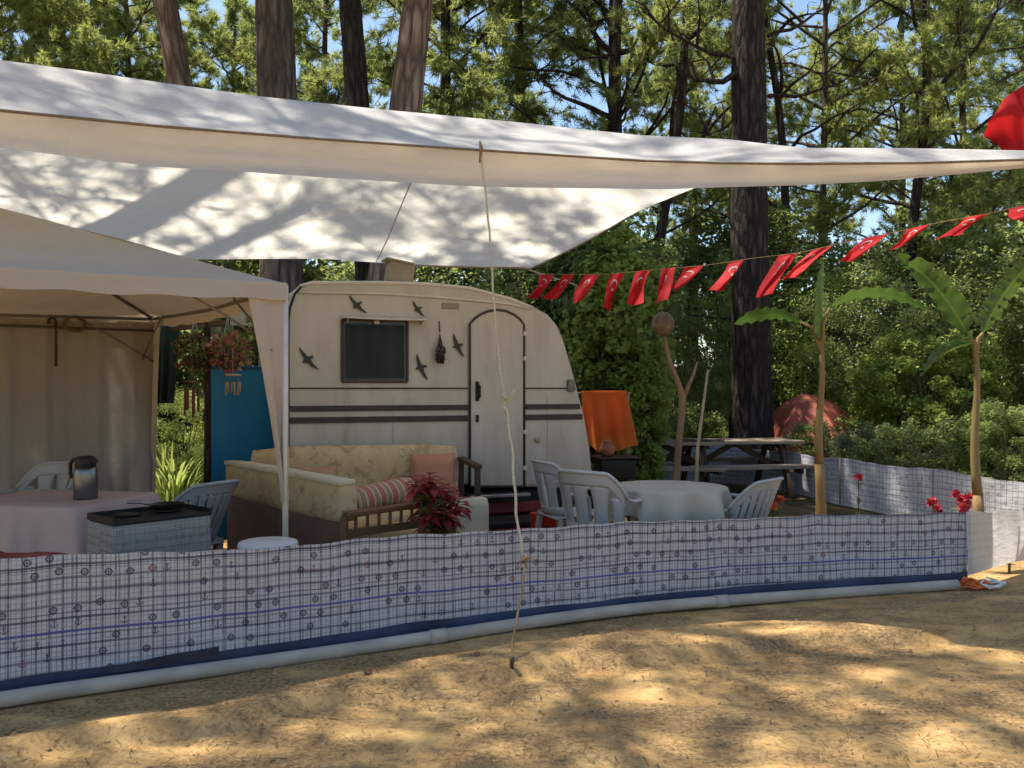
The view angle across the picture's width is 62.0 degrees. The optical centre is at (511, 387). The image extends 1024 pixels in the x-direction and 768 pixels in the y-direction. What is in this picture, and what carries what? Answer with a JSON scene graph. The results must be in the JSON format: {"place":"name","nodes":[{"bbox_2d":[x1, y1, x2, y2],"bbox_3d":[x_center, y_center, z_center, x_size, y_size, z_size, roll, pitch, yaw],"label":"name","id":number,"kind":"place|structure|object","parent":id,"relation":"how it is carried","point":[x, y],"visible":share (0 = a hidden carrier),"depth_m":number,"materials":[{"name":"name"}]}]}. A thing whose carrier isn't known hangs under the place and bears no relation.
{"place":"outdoors","nodes":[
{"label":"outdoors","id":0,"kind":"place"},
{"bbox_2d":[489,517,530,530],"bbox_3d":[-0.043,1.353,7.895,0.520,0.255,0.311,0,0,-21],"label":"crate","id":1,"kind":"object","parent":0,"point":[500,524],"visible":0.09,"depth_m":7.79,"materials":[{"name":"red paint"}]},
{"bbox_2d":[0,402,1023,767],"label":"ground","id":2,"kind":"structure","parent":0,"point":[70,724],"depth_m":4.21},
{"bbox_2d":[0,461,74,494],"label":"plastic chair","id":3,"kind":"object","parent":2,"relation":"on","point":[44,473],"visible":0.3,"depth_m":7.03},
{"bbox_2d":[0,0,98,72],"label":"pine tree","id":4,"kind":"object","parent":2,"relation":"on","point":[12,56],"visible":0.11,"depth_m":21.08,"materials":[{"name":"green plant"}]},
{"bbox_2d":[0,0,196,81],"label":"pine tree","id":5,"kind":"object","parent":2,"relation":"on","point":[143,63],"visible":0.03,"depth_m":23.13,"materials":[{"name":"green plant"}]},
{"bbox_2d":[12,0,256,95],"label":"pine tree","id":6,"kind":"object","parent":2,"relation":"on","point":[106,17],"visible":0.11,"depth_m":21.00,"materials":[{"name":"green plant"}]},
{"bbox_2d":[0,208,289,536],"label":"gazebo","id":7,"kind":"object","parent":2,"relation":"on","point":[94,392],"visible":0.92,"depth_m":6.99,"materials":[{"name":"fabric"}]},
{"bbox_2d":[157,324,180,402],"bbox_3d":[-3.204,-0.227,7.950,0.220,0.740,0.078,0,0,0],"label":"hanging cloth","id":8,"kind":"object","parent":7,"relation":"hanging from","point":[167,370],"visible":0.86,"depth_m":7.95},
{"bbox_2d":[86,503,210,553],"bbox_3d":[-2.175,1.134,5.119,0.394,0.798,0.637,0,0,42],"label":"stove stand","id":9,"kind":"object","parent":2,"relation":"on","point":[185,528],"visible":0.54,"depth_m":5.00,"materials":[{"name":"fabric"}]},
{"bbox_2d":[127,500,184,509],"bbox_3d":[-2.176,0.709,5.237,0.314,0.066,0.196,0,0,-6],"label":"frying pan","id":10,"kind":"object","parent":9,"relation":"on","point":[171,505],"visible":1,"depth_m":5.18,"materials":[{"name":"black metal"}]},
{"bbox_2d":[156,382,203,487],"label":"bush","id":11,"kind":"object","parent":2,"relation":"on","point":[193,434],"visible":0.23,"depth_m":10.66,"materials":[{"name":"green plant"}]},
{"bbox_2d":[156,423,203,505],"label":"reed clump","id":12,"kind":"object","parent":2,"relation":"on","point":[173,488],"visible":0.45,"depth_m":10.00,"materials":[{"name":"green plant"}]},
{"bbox_2d":[153,0,247,365],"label":"pine tree","id":13,"kind":"object","parent":2,"relation":"on","point":[174,56],"visible":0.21,"depth_m":13.14,"materials":[{"name":"brown plant"}]},
{"bbox_2d":[173,479,238,549],"bbox_3d":[-2.398,1.051,6.274,0.619,0.955,0.624,16,7,27],"label":"plastic chair","id":14,"kind":"object","parent":2,"relation":"on","point":[220,491],"visible":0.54,"depth_m":6.09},
{"bbox_2d":[156,260,258,468],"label":"bush","id":15,"kind":"object","parent":2,"relation":"on","point":[163,416],"visible":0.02,"depth_m":14.91,"materials":[{"name":"green plant"}]},
{"bbox_2d":[99,0,317,376],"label":"pine tree","id":16,"kind":"object","parent":2,"relation":"on","point":[237,81],"visible":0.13,"depth_m":23.79,"materials":[{"name":"green plant"}]},
{"bbox_2d":[169,318,249,528],"bbox_3d":[-2.642,0.431,7.556,0.757,2.138,0.068,0,0,-6],"label":"dark post","id":17,"kind":"object","parent":2,"relation":"on","point":[206,326],"visible":0.48,"depth_m":7.52,"materials":[{"name":"black wood"}]},
{"bbox_2d":[170,323,218,376],"bbox_3d":[-2.729,-0.345,7.291,0.377,0.500,0.389,0,0,16],"label":"hanging basket","id":18,"kind":"object","parent":17,"relation":"hanging from","point":[193,362],"visible":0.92,"depth_m":7.24,"materials":[{"name":"green plant"}]},
{"bbox_2d":[183,380,200,416],"bbox_3d":[-2.704,-0.010,7.200,0.140,0.515,0.138,0,0,0],"label":"wind chime","id":19,"kind":"object","parent":18,"relation":"hanging from","point":[186,398],"visible":1,"depth_m":7.17,"materials":[{"name":"wood"}]},
{"bbox_2d":[201,318,253,373],"bbox_3d":[-2.456,-0.382,7.341,0.417,0.538,0.452,0,0,0],"label":"hanging basket","id":20,"kind":"object","parent":17,"relation":"hanging from","point":[223,360],"visible":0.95,"depth_m":7.28,"materials":[{"name":"red plant"}]},
{"bbox_2d":[224,350,241,395],"bbox_3d":[-2.327,-0.129,7.100,0.140,0.382,0.138,0,0,0],"label":"wind chime","id":21,"kind":"object","parent":20,"relation":"hanging from","point":[227,385],"visible":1,"depth_m":7.09,"materials":[{"name":"wood"}]},
{"bbox_2d":[0,628,447,707],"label":"pipe","id":22,"kind":"object","parent":2,"relation":"on","point":[49,692],"visible":1,"depth_m":4.39,"materials":[{"name":"plastic"}]},
{"bbox_2d":[211,366,274,549],"bbox_3d":[-2.524,0.647,7.979,0.695,1.705,0.085,0,0,-39],"label":"blue panel","id":23,"kind":"object","parent":2,"relation":"on","point":[241,428],"visible":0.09,"depth_m":7.91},
{"bbox_2d":[178,259,340,453],"bbox_3d":[-4.139,-0.909,13.924,2.804,4.886,3.081,0,0,-10],"label":"bush","id":24,"kind":"object","parent":2,"relation":"on","point":[314,272],"visible":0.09,"depth_m":13.50,"materials":[{"name":"green plant"}]},
{"bbox_2d":[237,536,297,548],"bbox_3d":[-1.438,1.201,5.020,0.347,0.602,0.347,0,0,15],"label":"stool","id":25,"kind":"object","parent":2,"relation":"on","point":[265,542],"visible":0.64,"depth_m":4.97,"materials":[{"name":"white plastic"}]},
{"bbox_2d":[255,0,303,365],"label":"pine tree","id":26,"kind":"object","parent":2,"relation":"on","point":[275,55],"visible":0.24,"depth_m":11.76,"materials":[{"name":"brown plant"}]},
{"bbox_2d":[204,0,401,280],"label":"pine tree","id":27,"kind":"object","parent":2,"relation":"on","point":[307,55],"visible":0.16,"depth_m":22.28,"materials":[{"name":"green plant"}]},
{"bbox_2d":[318,259,354,280],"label":"bush","id":28,"kind":"object","parent":2,"relation":"on","point":[347,273],"depth_m":17.33,"materials":[{"name":"green plant"}]},
{"bbox_2d":[224,444,488,548],"bbox_3d":[-1.038,1.001,6.987,1.917,0.998,2.081,0,0,-39],"label":"corner sofa","id":29,"kind":"object","parent":2,"relation":"on","point":[322,509],"visible":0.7,"depth_m":6.72,"materials":[{"name":"fabric"}]},
{"bbox_2d":[296,465,336,475],"bbox_3d":[-1.650,0.835,7.242,0.349,0.339,0.179,0,0,-24],"label":"cushion","id":30,"kind":"object","parent":29,"relation":"on","point":[330,470],"visible":0.22,"depth_m":7.25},
{"bbox_2d":[357,477,415,516],"bbox_3d":[-0.942,0.777,6.093,0.208,0.208,0.648,0,4,35],"label":"bolster","id":31,"kind":"object","parent":29,"relation":"on","point":[389,492],"visible":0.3,"depth_m":6.01,"materials":[{"name":"fabric"}]},
{"bbox_2d":[410,453,456,497],"bbox_3d":[-0.691,0.790,7.524,0.409,0.420,0.192,0,0,-16],"label":"cushion","id":32,"kind":"object","parent":29,"relation":"on","point":[442,465],"visible":0.58,"depth_m":7.48,"materials":[{"name":"pink fabric"}]},
{"bbox_2d":[293,0,432,280],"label":"pine tree","id":33,"kind":"object","parent":2,"relation":"on","point":[354,64],"visible":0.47,"depth_m":13.37,"materials":[{"name":"brown plant"}]},
{"bbox_2d":[397,472,473,533],"bbox_3d":[-0.508,1.028,5.756,0.452,0.943,0.711,0,0,6],"label":"poinsettia","id":34,"kind":"object","parent":2,"relation":"on","point":[438,514],"visible":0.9,"depth_m":5.64,"materials":[{"name":"plant"}]},
{"bbox_2d":[288,281,590,516],"bbox_3d":[-0.910,0.255,8.899,3.013,2.500,2.042,0,0,-21],"label":"caravan","id":35,"kind":"object","parent":2,"relation":"on","point":[366,382],"visible":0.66,"depth_m":8.03,"materials":[{"name":"white metal"}]},
{"bbox_2d":[341,316,430,382],"bbox_3d":[-1.153,-0.350,7.781,0.831,0.608,0.128,0,0,-21],"label":"window","id":36,"kind":"structure","parent":35,"relation":"in","point":[377,349],"depth_m":7.79,"materials":[{"name":"black glass"}]},
{"bbox_2d":[381,257,414,281],"bbox_3d":[-1.081,-1.096,8.106,0.283,0.256,0.230,0,0,-21],"label":"roof box","id":37,"kind":"object","parent":35,"relation":"on","point":[399,270],"visible":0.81,"depth_m":8.02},
{"bbox_2d":[469,309,526,486],"bbox_3d":[-0.134,0.101,8.204,0.589,1.736,0.095,0,0,-21],"label":"door","id":38,"kind":"structure","parent":35,"relation":"in","point":[489,444],"depth_m":8.21,"materials":[{"name":"white metal"}]},
{"bbox_2d":[367,0,518,280],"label":"pine tree","id":39,"kind":"object","parent":2,"relation":"on","point":[407,90],"visible":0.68,"depth_m":12.68,"materials":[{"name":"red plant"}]},
{"bbox_2d":[309,0,597,284],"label":"pine tree","id":40,"kind":"object","parent":2,"relation":"on","point":[445,91],"visible":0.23,"depth_m":18.72,"materials":[{"name":"green plant"}]},
{"bbox_2d":[413,266,505,290],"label":"bush","id":41,"kind":"object","parent":2,"relation":"on","point":[448,276],"visible":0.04,"depth_m":16.18,"materials":[{"name":"green plant"}]},
{"bbox_2d":[0,512,967,690],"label":"windbreak","id":42,"kind":"object","parent":2,"relation":"on","point":[67,617],"visible":0.94,"depth_m":5.00,"materials":[{"name":"white fabric"}]},
{"bbox_2d":[0,60,1023,291],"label":"tarp","id":43,"kind":"object","parent":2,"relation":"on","point":[195,173],"visible":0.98,"depth_m":6.19,"materials":[{"name":"fabric"}]},
{"bbox_2d":[479,141,535,668],"bbox_3d":[0.002,-0.045,5.265,0.250,3.311,1.298,0,0,-10],"label":"guy rope","id":44,"kind":"object","parent":43,"relation":"attached to","point":[524,558],"visible":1,"depth_m":5.49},
{"bbox_2d":[524,205,1023,309],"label":"flag bunting","id":45,"kind":"object","parent":43,"relation":"hanging from","point":[781,264],"visible":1,"depth_m":8.09,"materials":[{"name":"fabric"}]},
{"bbox_2d":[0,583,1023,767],"bbox_3d":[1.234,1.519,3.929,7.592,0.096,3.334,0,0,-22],"label":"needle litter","id":46,"kind":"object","parent":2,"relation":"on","point":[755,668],"visible":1,"depth_m":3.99,"materials":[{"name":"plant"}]},
{"bbox_2d":[4,584,1023,767],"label":"grit","id":47,"kind":"object","parent":2,"relation":"on","point":[568,725],"visible":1,"depth_m":4.13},
{"bbox_2d":[426,0,653,271],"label":"pine tree","id":48,"kind":"object","parent":2,"relation":"on","point":[524,27],"visible":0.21,"depth_m":21.29,"materials":[{"name":"green plant"}]},
{"bbox_2d":[530,512,555,527],"bbox_3d":[0.280,1.312,7.650,0.175,0.377,0.235,0,0,-21],"label":"storage box","id":49,"kind":"object","parent":2,"relation":"on","point":[547,522],"visible":0.26,"depth_m":7.56,"materials":[{"name":"red plastic"}]},
{"bbox_2d":[473,250,624,383],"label":"bush","id":50,"kind":"object","parent":2,"relation":"on","point":[519,279],"visible":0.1,"depth_m":11.97,"materials":[{"name":"green plant"}]},
{"bbox_2d":[530,458,593,527],"bbox_3d":[0.459,1.054,7.335,0.606,0.898,0.624,0,0,-22],"label":"plastic chair","id":51,"kind":"object","parent":2,"relation":"on","point":[545,473],"visible":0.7,"depth_m":7.15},
{"bbox_2d":[537,236,631,495],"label":"ivy column","id":52,"kind":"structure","parent":2,"relation":"on","point":[557,306],"depth_m":11.39,"materials":[{"name":"green plant"}]},
{"bbox_2d":[446,594,730,640],"bbox_3d":[0.511,1.458,5.456,2.093,0.087,0.131,0,0,-23],"label":"pipe","id":53,"kind":"object","parent":2,"relation":"on","point":[531,622],"visible":0.98,"depth_m":5.44,"materials":[{"name":"plastic"}]},
{"bbox_2d":[174,212,1018,423],"bbox_3d":[-0.703,-3.542,9.256,71.926,10.201,74.521,0,0,0],"label":"wood","id":54,"kind":"object","parent":2,"relation":"on","point":[675,332],"depth_m":31.46,"materials":[{"name":"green plant"}]},
{"bbox_2d":[510,204,687,410],"bbox_3d":[1.271,-1.011,13.851,3.210,5.090,2.921,0,0,-20],"label":"bush","id":55,"kind":"object","parent":2,"relation":"on","point":[666,253],"visible":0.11,"depth_m":13.32,"materials":[{"name":"green plant"}]},
{"bbox_2d":[557,469,641,525],"bbox_3d":[0.645,1.045,6.347,0.636,0.916,0.618,0,0,38],"label":"plastic chair","id":56,"kind":"object","parent":2,"relation":"on","point":[599,484],"visible":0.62,"depth_m":6.12,"materials":[{"name":"plastic"}]},
{"bbox_2d":[572,392,630,506],"bbox_3d":[1.012,0.773,9.700,0.680,1.454,0.032,0,0,0],"label":"drying rack","id":57,"kind":"object","parent":2,"relation":"on","point":[628,448],"visible":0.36,"depth_m":9.69,"materials":[{"name":"grey wood"}]},
{"bbox_2d":[582,391,637,451],"bbox_3d":[1.107,0.383,9.681,0.630,0.706,0.150,0,0,0],"label":"towel","id":58,"kind":"object","parent":57,"relation":"hanging from","point":[607,414],"visible":0.91,"depth_m":9.67,"materials":[{"name":"fabric"}]},
{"bbox_2d":[392,0,811,364],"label":"pine tree","id":59,"kind":"object","parent":2,"relation":"on","point":[645,96],"visible":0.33,"depth_m":17.20,"materials":[{"name":"green plant"}]},
{"bbox_2d":[519,0,710,225],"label":"bare tree","id":60,"kind":"object","parent":2,"relation":"on","point":[615,47],"visible":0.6,"depth_m":17.89,"materials":[{"name":"brown plant"}]},
{"bbox_2d":[590,454,639,520],"bbox_3d":[1.124,1.122,9.350,0.464,0.759,0.380,0,0,-10],"label":"barbecue","id":61,"kind":"object","parent":2,"relation":"on","point":[619,466],"visible":0.5,"depth_m":9.20,"materials":[{"name":"black metal"}]},
{"bbox_2d":[599,438,614,456],"bbox_3d":[1.034,0.645,9.270,0.180,0.195,0.178,0,0,0],"label":"clay pot","id":62,"kind":"object","parent":61,"relation":"on","point":[606,448],"visible":1,"depth_m":9.21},
{"bbox_2d":[558,222,678,498],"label":"ivy column","id":63,"kind":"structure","parent":2,"relation":"on","point":[622,258],"depth_m":11.10,"materials":[{"name":"green plant"}]},
{"bbox_2d":[630,516,636,520],"bbox_3d":[1.218,1.133,6.620,0.880,0.737,0.880,0,0,0],"label":"round table","id":64,"kind":"object","parent":2,"relation":"on","point":[632,518],"visible":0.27,"depth_m":6.48,"materials":[{"name":"white plastic"}]},
{"bbox_2d":[607,480,737,521],"bbox_3d":[1.230,0.900,6.609,1.048,0.287,1.045,0,0,0],"label":"tablecloth","id":65,"kind":"object","parent":64,"relation":"on","point":[666,500],"visible":0.81,"depth_m":6.21,"materials":[{"name":"white fabric"}]},
{"bbox_2d":[605,336,673,481],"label":"ivy column","id":66,"kind":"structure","parent":2,"relation":"on","point":[648,465],"depth_m":10.93,"materials":[{"name":"green plant"}]},
{"bbox_2d":[564,0,769,436],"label":"bare tree","id":67,"kind":"object","parent":2,"relation":"on","point":[676,121],"visible":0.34,"depth_m":16.92,"materials":[{"name":"brown plant"}]},
{"bbox_2d":[651,311,697,480],"bbox_3d":[1.724,0.344,8.999,0.492,2.314,0.242,0,0,0],"label":"driftwood post","id":68,"kind":"object","parent":2,"relation":"on","point":[663,322],"visible":0.98,"depth_m":8.97,"materials":[{"name":"wood"}]},
{"bbox_2d":[638,439,725,481],"bbox_3d":[2.302,1.128,11.900,1.319,0.789,1.760,0,0,14],"label":"picnic table","id":69,"kind":"object","parent":2,"relation":"on","point":[704,444],"visible":0.35,"depth_m":11.50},
{"bbox_2d":[640,400,728,438],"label":"bush","id":70,"kind":"object","parent":2,"relation":"on","point":[717,428],"visible":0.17,"depth_m":14.48,"materials":[{"name":"green plant"}]},
{"bbox_2d":[657,286,731,438],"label":"bush","id":71,"kind":"object","parent":2,"relation":"on","point":[717,363],"visible":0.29,"depth_m":16.67,"materials":[{"name":"green plant"}]},
{"bbox_2d":[695,369,708,481],"bbox_3d":[1.522,0.675,6.900,0.148,1.651,0.032,0,0,0],"label":"bamboo stake","id":72,"kind":"object","parent":2,"relation":"on","point":[699,436],"visible":0.59,"depth_m":6.89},
{"bbox_2d":[677,373,729,437],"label":"bush","id":73,"kind":"object","parent":2,"relation":"on","point":[725,412],"visible":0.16,"depth_m":16.06,"materials":[{"name":"green plant"}]},
{"bbox_2d":[604,0,836,375],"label":"pine tree","id":74,"kind":"object","parent":2,"relation":"on","point":[726,99],"visible":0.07,"depth_m":24.72,"materials":[{"name":"green plant"}]},
{"bbox_2d":[663,199,799,435],"bbox_3d":[4.974,-1.416,19.923,3.723,5.904,3.388,0,0,-10],"label":"bush","id":75,"kind":"object","parent":2,"relation":"on","point":[700,253],"visible":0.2,"depth_m":19.38,"materials":[{"name":"green plant"}]},
{"bbox_2d":[671,438,814,497],"bbox_3d":[3.159,1.128,12.100,1.769,0.789,1.760,0,0,-8],"label":"picnic table","id":76,"kind":"object","parent":2,"relation":"on","point":[783,465],"visible":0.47,"depth_m":11.86,"materials":[{"name":"wood"}]},
{"bbox_2d":[724,477,783,518],"bbox_3d":[1.715,1.062,6.523,0.588,0.907,0.593,12,8,41],"label":"plastic chair","id":77,"kind":"object","parent":2,"relation":"on","point":[766,490],"visible":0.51,"depth_m":6.26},
{"bbox_2d":[631,0,878,450],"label":"pine tree","id":78,"kind":"object","parent":2,"relation":"on","point":[751,406],"visible":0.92,"depth_m":13.93,"materials":[{"name":"brown plant"}]},
{"bbox_2d":[702,193,869,411],"bbox_3d":[6.013,-1.315,18.614,3.272,5.701,3.594,0,0,-40],"label":"bush","id":79,"kind":"object","parent":2,"relation":"on","point":[803,278],"visible":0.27,"depth_m":17.78,"materials":[{"name":"green plant"}]},
{"bbox_2d":[708,0,874,392],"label":"bare tree","id":80,"kind":"object","parent":2,"relation":"on","point":[777,87],"visible":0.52,"depth_m":18.41,"materials":[{"name":"brown plant"}]},
{"bbox_2d":[773,394,860,457],"bbox_3d":[5.316,0.802,14.901,1.996,1.409,3.018,0,0,0],"label":"red tent","id":81,"kind":"object","parent":2,"relation":"on","point":[789,413],"visible":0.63,"depth_m":14.57,"materials":[{"name":"brown fabric"}]},
{"bbox_2d":[638,0,1023,395],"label":"pine tree","id":82,"kind":"object","parent":2,"relation":"on","point":[908,130],"visible":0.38,"depth_m":18.23,"materials":[{"name":"green plant"}]},
{"bbox_2d":[734,262,927,514],"bbox_3d":[3.032,0.154,8.205,1.761,2.700,0.346,0,0,21],"label":"banana plant","id":83,"kind":"object","parent":2,"relation":"on","point":[817,328],"visible":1,"depth_m":8.17,"materials":[{"name":"green plant"}]},
{"bbox_2d":[775,413,886,462],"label":"bush","id":84,"kind":"object","parent":2,"relation":"on","point":[804,430],"visible":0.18,"depth_m":13.60,"materials":[{"name":"green plant"}]},
{"bbox_2d":[641,445,1023,514],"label":"windbreak","id":85,"kind":"object","parent":2,"relation":"on","point":[888,490],"visible":0.52,"depth_m":10.07,"materials":[{"name":"white fabric"}]},
{"bbox_2d":[729,579,960,605],"bbox_3d":[2.365,1.462,6.093,1.943,0.082,0.103,0,0,-15],"label":"pipe","id":86,"kind":"object","parent":2,"relation":"on","point":[826,593],"visible":0.97,"depth_m":6.07,"materials":[{"name":"plastic"}]},
{"bbox_2d":[771,260,949,413],"bbox_3d":[6.621,-0.518,17.005,4.120,4.122,3.930,0,0,-20],"label":"bush","id":87,"kind":"object","parent":2,"relation":"on","point":[782,391],"visible":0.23,"depth_m":16.32,"materials":[{"name":"green plant"}]},
{"bbox_2d":[824,420,946,469],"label":"bush","id":88,"kind":"object","parent":2,"relation":"on","point":[841,441],"visible":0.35,"depth_m":12.29,"materials":[{"name":"green plant"}]},
{"bbox_2d":[766,0,1023,364],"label":"pine tree","id":89,"kind":"object","parent":2,"relation":"on","point":[839,130],"visible":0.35,"depth_m":18.82,"materials":[{"name":"green plant"}]},
{"bbox_2d":[766,0,1023,369],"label":"pine tree","id":90,"kind":"object","parent":2,"relation":"on","point":[859,22],"visible":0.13,"depth_m":23.93,"materials":[{"name":"green plant"}]},
{"bbox_2d":[785,247,1020,432],"bbox_3d":[6.992,-0.518,15.501,3.930,4.122,4.120,0,0,10],"label":"bush","id":91,"kind":"object","parent":2,"relation":"on","point":[920,316],"visible":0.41,"depth_m":15.07,"materials":[{"name":"green plant"}]},
{"bbox_2d":[822,0,1001,419],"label":"bare tree","id":92,"kind":"object","parent":2,"relation":"on","point":[913,206],"visible":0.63,"depth_m":17.44,"materials":[{"name":"brown plant"}]},
{"bbox_2d":[846,413,1011,476],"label":"bush","id":93,"kind":"object","parent":2,"relation":"on","point":[945,458],"visible":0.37,"depth_m":11.47,"materials":[{"name":"green plant"}]},
{"bbox_2d":[843,322,1019,468],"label":"bush","id":94,"kind":"object","parent":2,"relation":"on","point":[868,402],"visible":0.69,"depth_m":13.27,"materials":[{"name":"green plant"}]},
{"bbox_2d":[857,180,1021,429],"bbox_3d":[9.106,-1.416,17.882,3.388,5.904,3.723,0,0,-40],"label":"bush","id":95,"kind":"object","parent":2,"relation":"on","point":[962,240],"visible":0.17,"depth_m":17.59,"materials":[{"name":"green plant"}]},
{"bbox_2d":[875,0,1023,275],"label":"pine tree","id":96,"kind":"object","parent":2,"relation":"on","point":[1000,74],"visible":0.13,"depth_m":22.83,"materials":[{"name":"green plant"}]},
{"bbox_2d":[926,489,972,512],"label":"flowering plant","id":97,"kind":"object","parent":2,"relation":"on","point":[964,502],"visible":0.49,"depth_m":7.47,"materials":[{"name":"red plant"}]},
{"bbox_2d":[895,253,1023,511],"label":"banana plant","id":98,"kind":"object","parent":2,"relation":"on","point":[953,306],"visible":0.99,"depth_m":7.57,"materials":[{"name":"green plant"}]},
{"bbox_2d":[930,213,1023,471],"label":"bush","id":99,"kind":"object","parent":2,"relation":"on","point":[996,247],"visible":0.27,"depth_m":15.38,"materials":[{"name":"green plant"}]},
{"bbox_2d":[960,576,1006,588],"bbox_3d":[3.499,1.447,6.341,0.331,0.079,0.112,0,0,0],"label":"cord bundle","id":100,"kind":"object","parent":2,"relation":"on","point":[971,583],"visible":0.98,"depth_m":6.30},
{"bbox_2d":[949,397,1023,482],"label":"bush","id":101,"kind":"object","parent":2,"relation":"on","point":[998,415],"visible":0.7,"depth_m":10.81,"materials":[{"name":"green plant"}]},
{"bbox_2d":[966,507,1023,574],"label":"windbreak","id":102,"kind":"object","parent":2,"relation":"on","point":[995,539],"visible":0.98,"depth_m":6.65,"materials":[{"name":"white fabric"}]},
{"bbox_2d":[971,247,1023,458],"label":"bush","id":103,"kind":"object","parent":2,"relation":"on","point":[1012,331],"visible":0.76,"depth_m":13.60,"materials":[{"name":"green plant"}]},
{"bbox_2d":[984,86,1023,149],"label":"umbrella","id":104,"kind":"object","parent":2,"relation":"on","point":[1004,129],"visible":0.95,"depth_m":9.19,"materials":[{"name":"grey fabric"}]},
{"bbox_3d":[-3.122,1.130,5.825,0.940,0.740,0.780,0,0,11],"label":"dining table","id":105,"kind":"object","parent":2,"relation":"on","visible":0},
{"bbox_2d":[0,489,161,558],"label":"tablecloth","id":106,"kind":"object","parent":105,"relation":"on","point":[40,522],"visible":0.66,"depth_m":5.38,"materials":[{"name":"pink fabric"}]},
{"bbox_2d":[68,455,98,499],"bbox_3d":[-2.890,0.601,5.764,0.153,0.290,0.225,0,0,-42],"label":"vacuum jug","id":107,"kind":"object","parent":106,"relation":"on","point":[84,476],"visible":1,"depth_m":5.69,"materials":[{"name":"silver metal"}]},
{"bbox_2d":[0,0,1023,386],"label":"sky","id":108,"kind":"structure","parent":0,"point":[871,220],"materials":[{"name":"blue"}]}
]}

